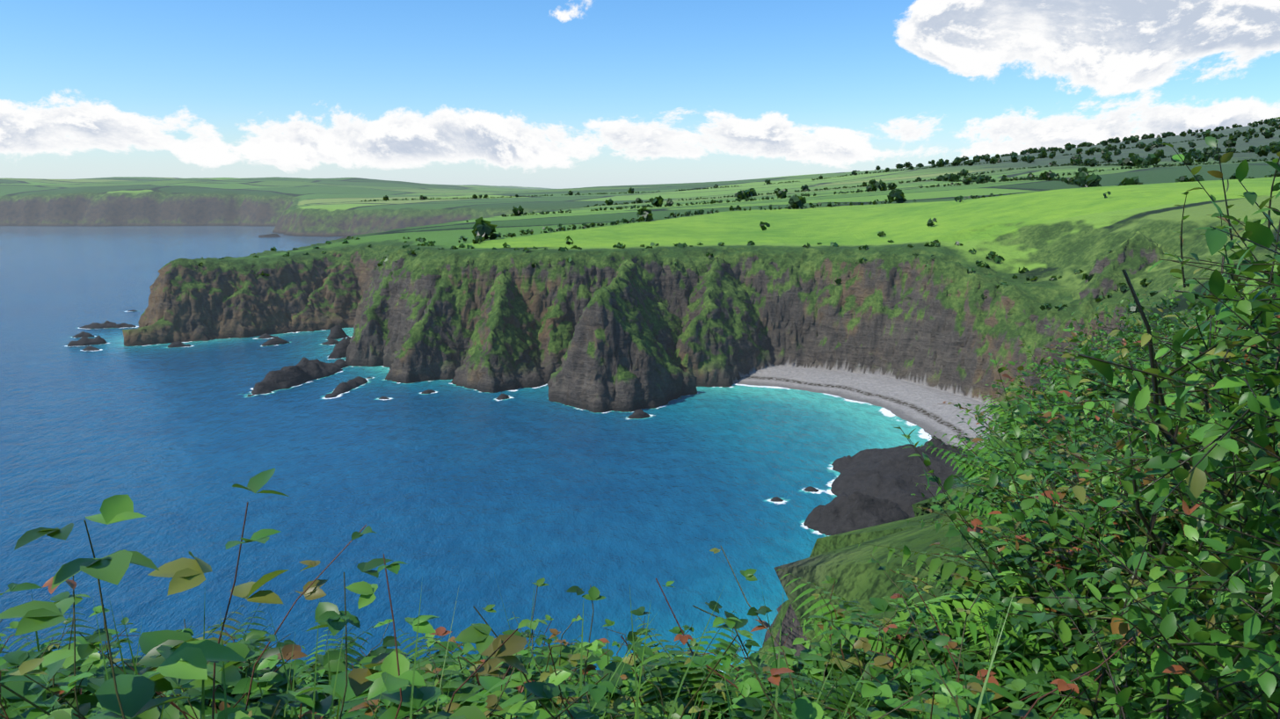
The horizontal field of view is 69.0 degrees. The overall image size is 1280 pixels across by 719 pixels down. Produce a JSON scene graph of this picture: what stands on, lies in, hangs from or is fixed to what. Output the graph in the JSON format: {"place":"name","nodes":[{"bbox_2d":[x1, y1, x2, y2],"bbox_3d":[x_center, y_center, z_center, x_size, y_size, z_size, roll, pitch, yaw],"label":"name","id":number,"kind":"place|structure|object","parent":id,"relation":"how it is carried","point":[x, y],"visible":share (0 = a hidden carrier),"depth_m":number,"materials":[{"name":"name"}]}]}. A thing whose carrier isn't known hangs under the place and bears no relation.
{"place":"outdoors","nodes":[
{"label":"outdoors","id":0,"kind":"place"},
{"bbox_2d":[0,176,623,239],"bbox_3d":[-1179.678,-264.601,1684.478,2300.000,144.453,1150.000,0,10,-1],"label":"terrain","id":1,"kind":"structure","parent":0,"point":[323,207],"depth_m":1667.27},
{"bbox_2d":[0,225,931,673],"bbox_3d":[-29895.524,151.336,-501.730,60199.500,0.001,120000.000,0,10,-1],"label":"sea","id":2,"kind":"structure","parent":0,"point":[447,488],"depth_m":198.37,"materials":[{"name":"liquid"}]},
{"bbox_2d":[0,0,1279,189],"label":"sky","id":3,"kind":"structure","parent":0,"point":[554,94],"materials":[{"name":"blue"}]},
{"bbox_2d":[29,122,1279,203],"bbox_3d":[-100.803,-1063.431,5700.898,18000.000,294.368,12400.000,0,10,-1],"label":"terrain","id":4,"kind":"structure","parent":0,"point":[666,192],"depth_m":1473.69,"materials":[{"name":"green plant"}]},
{"bbox_2d":[67,187,1279,717],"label":"terrain","id":5,"kind":"structure","parent":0,"point":[600,324],"depth_m":301.33,"materials":[{"name":"green plant"}]},
{"bbox_2d":[0,468,1137,718],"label":"plants","id":6,"kind":"object","parent":5,"relation":"on","point":[178,674],"visible":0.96,"depth_m":2.56,"materials":[{"name":"green plant"}]},
{"bbox_2d":[198,117,1279,345],"bbox_3d":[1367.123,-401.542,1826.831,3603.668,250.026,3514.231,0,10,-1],"label":"trees and bushes","id":7,"kind":"object","parent":5,"relation":"on","point":[482,229],"visible":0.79,"depth_m":769.72,"materials":[{"name":"green plant"}]},
{"bbox_2d":[853,282,1279,718],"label":"slope plants","id":8,"kind":"object","parent":5,"relation":"on","point":[1026,454],"visible":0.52,"depth_m":3.90,"materials":[{"name":"green plant"}]},
{"bbox_2d":[981,116,1279,718],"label":"bush","id":9,"kind":"object","parent":5,"relation":"on","point":[1228,650],"visible":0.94,"depth_m":2.35,"materials":[{"name":"green plant"}]},
{"bbox_2d":[337,151,1279,239],"bbox_3d":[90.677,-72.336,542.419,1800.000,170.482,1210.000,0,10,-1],"label":"terrain","id":10,"kind":"structure","parent":0,"point":[1160,179],"depth_m":615.98,"materials":[{"name":"green plant"}]}
]}

